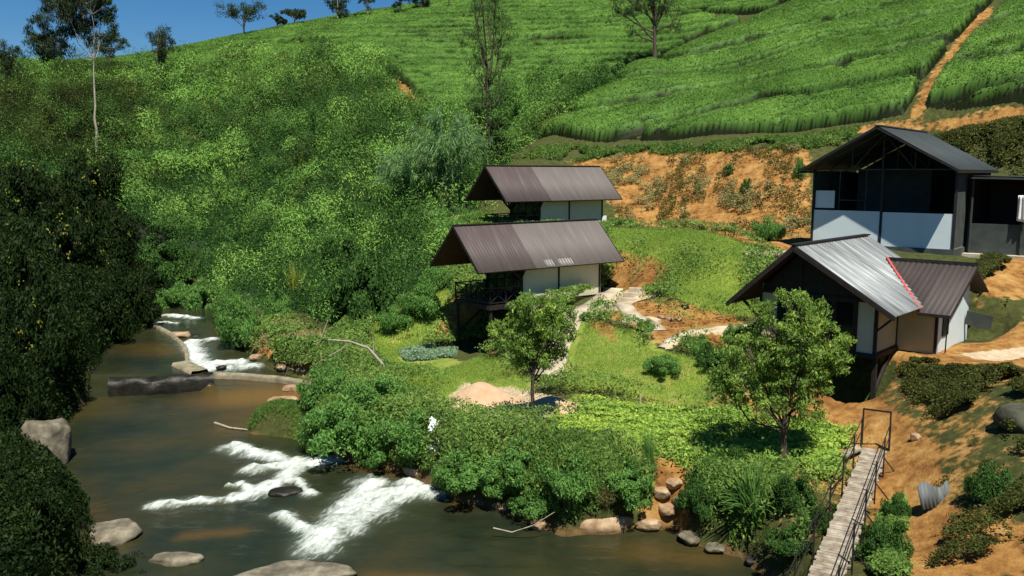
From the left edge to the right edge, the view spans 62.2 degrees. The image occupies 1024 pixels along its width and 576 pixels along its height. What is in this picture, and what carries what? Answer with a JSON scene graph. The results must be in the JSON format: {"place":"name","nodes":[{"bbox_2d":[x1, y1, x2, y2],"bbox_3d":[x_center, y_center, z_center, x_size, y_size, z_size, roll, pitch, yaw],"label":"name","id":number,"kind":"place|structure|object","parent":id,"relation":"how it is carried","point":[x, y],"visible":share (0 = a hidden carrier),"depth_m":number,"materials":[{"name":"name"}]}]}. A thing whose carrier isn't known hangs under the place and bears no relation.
{"place":"outdoors","nodes":[
{"label":"outdoors","id":0,"kind":"place"},
{"bbox_2d":[0,0,420,59],"label":"sky","id":1,"kind":"structure","parent":0,"point":[190,21],"materials":[{"name":"blue"}]},
{"bbox_2d":[66,300,762,575],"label":"river water","id":2,"kind":"structure","parent":0,"point":[180,472],"depth_m":28.23,"materials":[{"name":"brown liquid"}]},
{"bbox_2d":[148,552,203,566],"bbox_3d":[-9.521,7.747,24.073,1.537,0.396,0.756,-1,8,-6],"label":"flat rock","id":3,"kind":"object","parent":2,"relation":"on","point":[174,559],"visible":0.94,"depth_m":23.89,"materials":[{"name":"grey stone"}]},
{"bbox_2d":[234,560,357,575],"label":"flat rock","id":4,"kind":"object","parent":2,"relation":"on","point":[296,568],"visible":1,"depth_m":23.07,"materials":[{"name":"grey stone"}]},
{"bbox_2d":[60,0,1023,575],"bbox_3d":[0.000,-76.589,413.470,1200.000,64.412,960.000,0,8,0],"label":"ground","id":5,"kind":"structure","parent":0,"point":[938,448],"depth_m":34.86,"materials":[{"name":"brown soil"}]},
{"bbox_2d":[0,39,28,79],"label":"hill tree","id":6,"kind":"object","parent":5,"relation":"on","point":[5,56],"visible":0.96,"depth_m":115.64,"materials":[{"name":"green plant"}]},
{"bbox_2d":[0,345,44,428],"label":"dark shrub","id":7,"kind":"object","parent":5,"relation":"on","point":[14,389],"visible":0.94,"depth_m":33.26,"materials":[{"name":"green plant"}]},
{"bbox_2d":[0,223,60,303],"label":"dark shrub","id":8,"kind":"object","parent":5,"relation":"on","point":[14,261],"visible":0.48,"depth_m":49.14,"materials":[{"name":"green plant"}]},
{"bbox_2d":[0,161,74,226],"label":"dark shrub","id":9,"kind":"object","parent":5,"relation":"on","point":[22,199],"visible":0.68,"depth_m":61.75,"materials":[{"name":"green plant"}]},
{"bbox_2d":[0,486,74,538],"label":"dark shrub","id":10,"kind":"object","parent":5,"relation":"on","point":[37,503],"visible":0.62,"depth_m":21.69,"materials":[{"name":"green plant"}]},
{"bbox_2d":[0,280,82,370],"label":"dark shrub","id":11,"kind":"object","parent":5,"relation":"on","point":[23,316],"visible":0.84,"depth_m":36.92,"materials":[{"name":"green plant"}]},
{"bbox_2d":[19,418,71,463],"bbox_3d":[-17.602,6.119,32.295,2.004,2.392,1.693,6,9,36],"label":"boulder","id":12,"kind":"object","parent":5,"relation":"on","point":[55,435],"visible":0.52,"depth_m":31.65,"materials":[{"name":"grey stone"}]},
{"bbox_2d":[25,202,110,271],"bbox_3d":[-30.500,-2.571,57.480,6.274,6.646,6.133,2,8,16],"label":"dark shrub","id":13,"kind":"object","parent":5,"relation":"on","point":[59,244],"visible":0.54,"depth_m":56.95,"materials":[{"name":"green plant"}]},
{"bbox_2d":[22,0,119,154],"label":"tall tree","id":14,"kind":"object","parent":5,"relation":"on","point":[68,14],"visible":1,"depth_m":78.99,"materials":[{"name":"green plant"}]},
{"bbox_2d":[0,54,157,217],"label":"shaded scrub","id":15,"kind":"object","parent":5,"relation":"on","point":[73,97],"visible":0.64,"depth_m":94.64,"materials":[{"name":"green plant"}]},
{"bbox_2d":[0,165,182,575],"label":"bank undergrowth","id":16,"kind":"object","parent":5,"relation":"on","point":[38,554],"visible":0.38,"depth_m":35.81,"materials":[{"name":"green plant"}]},
{"bbox_2d":[51,149,132,213],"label":"dark shrub","id":17,"kind":"object","parent":5,"relation":"on","point":[82,188],"visible":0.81,"depth_m":70.58,"materials":[{"name":"green plant"}]},
{"bbox_2d":[58,267,135,340],"bbox_3d":[-24.733,1.206,49.652,4.609,4.985,3.930,3,8,20],"label":"dark shrub","id":18,"kind":"object","parent":5,"relation":"on","point":[117,308],"visible":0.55,"depth_m":49.41,"materials":[{"name":"green plant"}]},
{"bbox_2d":[72,541,130,575],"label":"dark shrub","id":19,"kind":"object","parent":5,"relation":"on","point":[95,565],"visible":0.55,"depth_m":23.57,"materials":[{"name":"green plant"}]},
{"bbox_2d":[86,31,130,63],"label":"hill tree","id":20,"kind":"object","parent":5,"relation":"on","point":[105,50],"visible":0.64,"depth_m":146.08,"materials":[{"name":"green plant"}]},
{"bbox_2d":[86,518,142,546],"bbox_3d":[-12.152,7.546,25.557,1.817,0.747,1.507,-7,10,-40],"label":"flat rock","id":21,"kind":"object","parent":5,"relation":"on","point":[119,532],"visible":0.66,"depth_m":25.37,"materials":[{"name":"grey stone"}]},
{"bbox_2d":[86,204,143,262],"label":"dark shrub","id":22,"kind":"object","parent":5,"relation":"on","point":[116,245],"visible":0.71,"depth_m":69.42,"materials":[{"name":"green plant"}]},
{"bbox_2d":[102,257,161,321],"bbox_3d":[-24.888,0.294,55.451,3.708,4.652,4.035,-5,9,-34],"label":"dark shrub","id":23,"kind":"object","parent":5,"relation":"on","point":[141,291],"visible":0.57,"depth_m":54.89,"materials":[{"name":"green plant"}]},
{"bbox_2d":[134,232,185,276],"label":"shrub","id":24,"kind":"object","parent":5,"relation":"on","point":[148,253],"visible":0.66,"depth_m":69.53,"materials":[{"name":"green plant"}]},
{"bbox_2d":[107,372,213,396],"bbox_3d":[-17.345,5.093,42.131,4.887,1.628,0.862,-2,8,-17],"label":"rock ledge","id":25,"kind":"object","parent":5,"relation":"on","point":[138,385],"visible":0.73,"depth_m":41.75,"materials":[{"name":"grey stone"}]},
{"bbox_2d":[144,24,179,80],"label":"hill tree","id":26,"kind":"object","parent":5,"relation":"on","point":[159,43],"visible":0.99,"depth_m":124.61,"materials":[{"name":"green plant"}]},
{"bbox_2d":[151,281,191,308],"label":"shrub","id":27,"kind":"object","parent":5,"relation":"on","point":[175,298],"visible":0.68,"depth_m":63.53,"materials":[{"name":"green plant"}]},
{"bbox_2d":[157,245,213,284],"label":"shrub","id":28,"kind":"object","parent":5,"relation":"on","point":[183,270],"visible":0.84,"depth_m":68.64,"materials":[{"name":"green plant"}]},
{"bbox_2d":[185,277,221,309],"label":"shrub","id":29,"kind":"object","parent":5,"relation":"on","point":[198,295],"visible":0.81,"depth_m":63.24,"materials":[{"name":"green plant"}]},
{"bbox_2d":[210,288,246,319],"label":"shrub","id":30,"kind":"object","parent":5,"relation":"on","point":[228,304],"visible":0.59,"depth_m":56.15,"materials":[{"name":"green plant"}]},
{"bbox_2d":[214,295,260,347],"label":"shrub","id":31,"kind":"object","parent":5,"relation":"on","point":[239,333],"visible":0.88,"depth_m":50.84,"materials":[{"name":"green plant"}]},
{"bbox_2d":[213,0,266,33],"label":"hill tree","id":32,"kind":"object","parent":5,"relation":"on","point":[247,11],"visible":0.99,"depth_m":168.18,"materials":[{"name":"green plant"}]},
{"bbox_2d":[213,372,310,384],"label":"weir wall","id":33,"kind":"structure","parent":5,"relation":"on","point":[258,377],"depth_m":44.47,"materials":[{"name":"concrete"}]},
{"bbox_2d":[259,292,291,316],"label":"shrub","id":34,"kind":"object","parent":5,"relation":"on","point":[276,307],"visible":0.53,"depth_m":53.85,"materials":[{"name":"green plant"}]},
{"bbox_2d":[246,398,312,439],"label":"spit grass","id":35,"kind":"structure","parent":5,"relation":"on","point":[282,403],"depth_m":35.51,"materials":[{"name":"green plant"}]},
{"bbox_2d":[247,305,338,370],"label":"bank weeds","id":36,"kind":"object","parent":5,"relation":"on","point":[281,341],"visible":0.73,"depth_m":46.56,"materials":[{"name":"green plant"}]},
{"bbox_2d":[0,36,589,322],"bbox_3d":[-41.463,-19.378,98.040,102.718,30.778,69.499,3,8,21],"label":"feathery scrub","id":37,"kind":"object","parent":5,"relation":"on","point":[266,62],"visible":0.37,"depth_m":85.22,"materials":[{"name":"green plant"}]},
{"bbox_2d":[0,31,613,325],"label":"hillside bushes","id":38,"kind":"object","parent":5,"relation":"on","point":[589,84],"visible":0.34,"depth_m":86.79,"materials":[{"name":"green plant"}]},
{"bbox_2d":[296,360,351,408],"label":"shrub","id":39,"kind":"object","parent":5,"relation":"on","point":[323,386],"visible":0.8,"depth_m":34.87,"materials":[{"name":"green plant"}]},
{"bbox_2d":[318,231,363,273],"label":"shrub","id":40,"kind":"object","parent":5,"relation":"on","point":[333,252],"visible":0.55,"depth_m":59.95,"materials":[{"name":"green plant"}]},
{"bbox_2d":[298,386,391,457],"bbox_3d":[-6.267,5.022,32.317,3.749,2.210,3.969,-4,9,-26],"label":"shrub","id":41,"kind":"object","parent":5,"relation":"on","point":[343,428],"visible":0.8,"depth_m":31.37,"materials":[{"name":"green plant"}]},
{"bbox_2d":[338,186,386,225],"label":"shrub","id":42,"kind":"object","parent":5,"relation":"on","point":[360,204],"visible":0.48,"depth_m":66.63,"materials":[{"name":"green plant"}]},
{"bbox_2d":[325,249,410,319],"bbox_3d":[-8.812,-0.101,52.056,4.820,4.522,5.103,-7,11,-43],"label":"shrub","id":43,"kind":"object","parent":5,"relation":"on","point":[365,270],"visible":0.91,"depth_m":51.01,"materials":[{"name":"green plant"}]},
{"bbox_2d":[338,373,408,416],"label":"shrub","id":44,"kind":"object","parent":5,"relation":"on","point":[380,389],"visible":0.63,"depth_m":33.38,"materials":[{"name":"green plant"}]},
{"bbox_2d":[375,303,413,330],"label":"shrub","id":45,"kind":"object","parent":5,"relation":"on","point":[398,322],"visible":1,"depth_m":48.77,"materials":[{"name":"green plant"}]},
{"bbox_2d":[0,0,790,106],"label":"tea bushes","id":46,"kind":"object","parent":5,"relation":"on","point":[430,46],"visible":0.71,"depth_m":142.43,"materials":[{"name":"green plant"}]},
{"bbox_2d":[359,406,438,462],"bbox_3d":[-3.918,5.361,31.146,3.158,1.974,2.830,5,9,35],"label":"shrub","id":47,"kind":"object","parent":5,"relation":"on","point":[399,430],"visible":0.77,"depth_m":30.47,"materials":[{"name":"green plant"}]},
{"bbox_2d":[379,204,427,247],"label":"shrub","id":48,"kind":"object","parent":5,"relation":"on","point":[397,219],"visible":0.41,"depth_m":59.70,"materials":[{"name":"green plant"}]},
{"bbox_2d":[373,144,441,201],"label":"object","id":49,"kind":"object","parent":5,"relation":"on","point":[398,167],"visible":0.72,"depth_m":66.62,"materials":[{"name":"green plant"}]},
{"bbox_2d":[396,280,441,318],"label":"shrub","id":50,"kind":"object","parent":5,"relation":"on","point":[418,304],"visible":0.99,"depth_m":49.15,"materials":[{"name":"green plant"}]},
{"bbox_2d":[397,343,459,361],"bbox_3d":[-4.670,3.527,46.970,3.385,0.604,3.151,0,8,0],"label":"cabbage patch","id":51,"kind":"object","parent":5,"relation":"on","point":[427,351],"visible":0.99,"depth_m":46.66,"materials":[{"name":"plant"}]},
{"bbox_2d":[418,263,453,291],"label":"shrub","id":52,"kind":"object","parent":5,"relation":"on","point":[435,277],"visible":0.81,"depth_m":51.18,"materials":[{"name":"green plant"}]},
{"bbox_2d":[395,105,493,206],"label":"bamboo clump","id":53,"kind":"object","parent":5,"relation":"on","point":[443,151],"visible":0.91,"depth_m":65.34,"materials":[{"name":"green plant"}]},
{"bbox_2d":[296,398,655,521],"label":"bank weeds","id":54,"kind":"object","parent":5,"relation":"on","point":[605,449],"visible":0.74,"depth_m":26.56,"materials":[{"name":"green plant"}]},
{"bbox_2d":[436,448,519,493],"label":"shrub","id":55,"kind":"object","parent":5,"relation":"on","point":[467,476],"visible":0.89,"depth_m":27.55,"materials":[{"name":"green plant"}]},
{"bbox_2d":[450,382,524,410],"bbox_3d":[-1.253,4.389,34.506,3.860,1.141,2.983,0,8,0],"label":"sand heap","id":56,"kind":"object","parent":5,"relation":"on","point":[484,393],"visible":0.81,"depth_m":33.91,"materials":[{"name":"beige sand"}]},
{"bbox_2d":[456,0,520,129],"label":"slender tree","id":57,"kind":"object","parent":5,"relation":"on","point":[489,73],"visible":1,"depth_m":83.49,"materials":[{"name":"green plant"}]},
{"bbox_2d":[470,468,509,499],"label":"shrub","id":58,"kind":"object","parent":5,"relation":"on","point":[487,490],"visible":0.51,"depth_m":27.33,"materials":[{"name":"green plant"}]},
{"bbox_2d":[470,105,511,157],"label":"dark tree","id":59,"kind":"object","parent":5,"relation":"on","point":[478,110],"visible":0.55,"depth_m":76.33,"materials":[{"name":"green plant"}]},
{"bbox_2d":[495,100,532,133],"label":"shrub","id":60,"kind":"object","parent":5,"relation":"on","point":[514,108],"visible":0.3,"depth_m":90.41,"materials":[{"name":"green plant"}]},
{"bbox_2d":[500,435,539,487],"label":"shrub","id":61,"kind":"object","parent":5,"relation":"on","point":[514,467],"visible":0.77,"depth_m":26.61,"materials":[{"name":"green plant"}]},
{"bbox_2d":[429,219,624,352],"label":"cottage","id":62,"kind":"structure","parent":5,"relation":"on","point":[512,260],"depth_m":47.85,"materials":[{"name":"paint"}]},
{"bbox_2d":[486,288,580,424],"bbox_3d":[0.770,2.587,30.411,3.391,5.251,2.408,0,8,0],"label":"citrus tree","id":63,"kind":"object","parent":5,"relation":"on","point":[544,316],"visible":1,"depth_m":29.89,"materials":[{"name":"green plant"}]},
{"bbox_2d":[506,486,561,520],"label":"shrub","id":64,"kind":"object","parent":5,"relation":"on","point":[534,510],"visible":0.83,"depth_m":26.26,"materials":[{"name":"green plant"}]},
{"bbox_2d":[465,165,621,221],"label":"cottage","id":65,"kind":"structure","parent":5,"relation":"on","point":[534,192],"depth_m":59.32,"materials":[{"name":"paint"}]},
{"bbox_2d":[518,396,580,415],"bbox_3d":[1.400,4.483,32.303,3.032,0.720,1.982,0,8,0],"label":"sand heap","id":66,"kind":"object","parent":5,"relation":"on","point":[553,401],"visible":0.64,"depth_m":31.95,"materials":[{"name":"beige sand"}]},
{"bbox_2d":[531,450,599,502],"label":"shrub","id":67,"kind":"object","parent":5,"relation":"on","point":[559,485],"visible":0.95,"depth_m":25.46,"materials":[{"name":"green plant"}]},
{"bbox_2d":[311,207,870,529],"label":"weeds","id":68,"kind":"object","parent":5,"relation":"on","point":[345,328],"visible":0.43,"depth_m":38.18,"materials":[{"name":"green plant"}]},
{"bbox_2d":[580,516,631,533],"bbox_3d":[2.675,7.389,26.286,2.399,0.830,0.967,-1,8,-7],"label":"boulder","id":69,"kind":"object","parent":5,"relation":"on","point":[612,524],"visible":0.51,"depth_m":25.89,"materials":[{"name":"beige stone"}]},
{"bbox_2d":[365,226,855,473],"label":"short grass","id":70,"kind":"structure","parent":5,"relation":"on","point":[656,234],"depth_m":42.19,"materials":[{"name":"green plant"}]},
{"bbox_2d":[590,60,632,83],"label":"shrub","id":71,"kind":"object","parent":5,"relation":"on","point":[617,69],"visible":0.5,"depth_m":87.39,"materials":[{"name":"green plant"}]},
{"bbox_2d":[596,462,642,501],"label":"shrub","id":72,"kind":"object","parent":5,"relation":"on","point":[628,486],"visible":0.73,"depth_m":25.69,"materials":[{"name":"green plant"}]},
{"bbox_2d":[616,468,654,510],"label":"shrub","id":73,"kind":"object","parent":5,"relation":"on","point":[646,502],"visible":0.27,"depth_m":25.82,"materials":[{"name":"green plant"}]},
{"bbox_2d":[605,0,682,59],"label":"spreading tree","id":74,"kind":"object","parent":5,"relation":"on","point":[654,10],"visible":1,"depth_m":117.88,"materials":[{"name":"green plant"}]},
{"bbox_2d":[642,353,682,375],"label":"shrub","id":75,"kind":"object","parent":5,"relation":"on","point":[660,364],"visible":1,"depth_m":33.97,"materials":[{"name":"green plant"}]},
{"bbox_2d":[512,125,862,161],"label":"fallow grass","id":76,"kind":"structure","parent":5,"relation":"on","point":[809,140],"depth_m":70.22,"materials":[{"name":"green plant"}]},
{"bbox_2d":[573,143,810,237],"bbox_3d":[15.213,-7.697,63.531,13.653,6.490,27.425,-2,8,-15],"label":"bank scrub","id":77,"kind":"object","parent":5,"relation":"on","point":[783,167],"visible":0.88,"depth_m":63.97,"materials":[{"name":"green plant"}]},
{"bbox_2d":[673,472,717,521],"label":"shrub","id":78,"kind":"object","parent":5,"relation":"on","point":[692,495],"visible":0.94,"depth_m":25.14,"materials":[{"name":"green plant"}]},
{"bbox_2d":[548,394,858,478],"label":"vegetable rows","id":79,"kind":"object","parent":5,"relation":"on","point":[632,420],"visible":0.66,"depth_m":28.75,"materials":[{"name":"green plant"}]},
{"bbox_2d":[695,342,733,367],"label":"shrub","id":80,"kind":"object","parent":5,"relation":"on","point":[708,357],"visible":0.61,"depth_m":33.80,"materials":[{"name":"green plant"}]},
{"bbox_2d":[714,459,782,524],"bbox_3d":[6.796,5.661,24.208,2.278,2.035,2.158,5,9,33],"label":"strappy plant","id":81,"kind":"object","parent":5,"relation":"on","point":[753,503],"visible":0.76,"depth_m":24.18,"materials":[{"name":"green plant"}]},
{"bbox_2d":[688,454,836,559],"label":"bank weeds","id":82,"kind":"object","parent":5,"relation":"on","point":[711,471],"visible":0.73,"depth_m":24.78,"materials":[{"name":"green plant"}]},
{"bbox_2d":[538,0,993,142],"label":"tea bushes","id":83,"kind":"object","parent":5,"relation":"on","point":[792,66],"visible":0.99,"depth_m":78.91,"materials":[{"name":"green plant"}]},
{"bbox_2d":[751,214,786,240],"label":"shrub","id":84,"kind":"object","parent":5,"relation":"on","point":[769,230],"visible":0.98,"depth_m":49.12,"materials":[{"name":"green plant"}]},
{"bbox_2d":[705,286,857,458],"bbox_3d":[8.265,2.928,26.149,4.514,6.048,2.740,0,8,0],"label":"citrus tree","id":85,"kind":"object","parent":5,"relation":"on","point":[782,346],"visible":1,"depth_m":25.78,"materials":[{"name":"green plant"}]},
{"bbox_2d":[761,525,812,557],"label":"shrub","id":86,"kind":"object","parent":5,"relation":"on","point":[786,549],"visible":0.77,"depth_m":22.49,"materials":[{"name":"green plant"}]},
{"bbox_2d":[773,469,817,517],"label":"shrub","id":87,"kind":"object","parent":5,"relation":"on","point":[798,485],"visible":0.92,"depth_m":23.47,"materials":[{"name":"green plant"}]},
{"bbox_2d":[805,502,836,536],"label":"shrub","id":88,"kind":"object","parent":5,"relation":"on","point":[822,527],"visible":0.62,"depth_m":22.62,"materials":[{"name":"green plant"}]},
{"bbox_2d":[786,408,894,575],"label":"footbridge","id":89,"kind":"object","parent":5,"relation":"on","point":[834,556],"visible":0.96,"depth_m":21.52,"materials":[{"name":"grey wood"}]},
{"bbox_2d":[725,234,993,399],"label":"stilt house","id":90,"kind":"structure","parent":5,"relation":"on","point":[882,300],"depth_m":34.17,"materials":[{"name":"metal"}]},
{"bbox_2d":[834,300,854,350],"bbox_3d":[13.135,1.467,33.555,0.780,1.990,0.060,7,10,42],"label":"window","id":91,"kind":"structure","parent":90,"relation":"in","point":[844,310],"depth_m":33.50,"materials":[{"name":"paint"}]},
{"bbox_2d":[854,518,914,562],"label":"shrub","id":92,"kind":"object","parent":5,"relation":"on","point":[875,536],"visible":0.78,"depth_m":20.62,"materials":[{"name":"green plant"}]},
{"bbox_2d":[863,490,914,575],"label":"slope weeds","id":93,"kind":"object","parent":5,"relation":"on","point":[882,561],"visible":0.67,"depth_m":20.02,"materials":[{"name":"green plant"}]},
{"bbox_2d":[879,490,912,516],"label":"shrub","id":94,"kind":"object","parent":5,"relation":"on","point":[898,508],"visible":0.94,"depth_m":22.67,"materials":[{"name":"green plant"}]},
{"bbox_2d":[917,480,949,509],"bbox_3d":[11.238,5.477,22.585,1.035,0.700,0.044,-3,-12,-20],"label":"roofing sheet","id":95,"kind":"object","parent":5,"relation":"on","point":[931,496],"visible":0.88,"depth_m":22.53,"materials":[{"name":"grey metal"}]},
{"bbox_2d":[892,361,1022,391],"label":"slope weeds","id":96,"kind":"object","parent":5,"relation":"on","point":[990,371],"visible":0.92,"depth_m":28.37,"materials":[{"name":"green plant"}]},
{"bbox_2d":[898,356,1023,564],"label":"slope weeds","id":97,"kind":"object","parent":5,"relation":"on","point":[951,394],"visible":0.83,"depth_m":22.61,"materials":[{"name":"green plant"}]},
{"bbox_2d":[925,0,1023,111],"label":"tea bushes","id":98,"kind":"object","parent":5,"relation":"on","point":[984,66],"visible":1,"depth_m":63.20,"materials":[{"name":"green plant"}]},
{"bbox_2d":[931,114,1023,173],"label":"slope weeds","id":99,"kind":"object","parent":5,"relation":"on","point":[1002,131],"visible":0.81,"depth_m":57.41,"materials":[{"name":"green plant"}]},
{"bbox_2d":[962,457,1018,503],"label":"shrub","id":100,"kind":"object","parent":5,"relation":"on","point":[988,485],"visible":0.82,"depth_m":21.40,"materials":[{"name":"green plant"}]},
{"bbox_2d":[973,252,1011,304],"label":"slope weeds","id":101,"kind":"object","parent":5,"relation":"on","point":[989,262],"visible":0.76,"depth_m":39.55,"materials":[{"name":"green plant"}]},
{"bbox_2d":[961,175,1023,258],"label":"lean to shed","id":102,"kind":"object","parent":5,"relation":"on","point":[994,225],"visible":1,"depth_m":44.74,"materials":[{"name":"concrete"}]},
{"bbox_2d":[992,403,1023,433],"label":"boulder","id":103,"kind":"object","parent":5,"relation":"on","point":[1014,411],"visible":0.93,"depth_m":23.90,"materials":[{"name":"grey stone"}]},
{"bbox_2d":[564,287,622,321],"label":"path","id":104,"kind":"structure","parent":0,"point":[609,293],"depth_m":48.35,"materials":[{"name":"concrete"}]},
{"bbox_2d":[798,125,998,255],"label":"open barn","id":105,"kind":"structure","parent":0,"point":[912,194],"depth_m":47.11,"materials":[{"name":"paint"}]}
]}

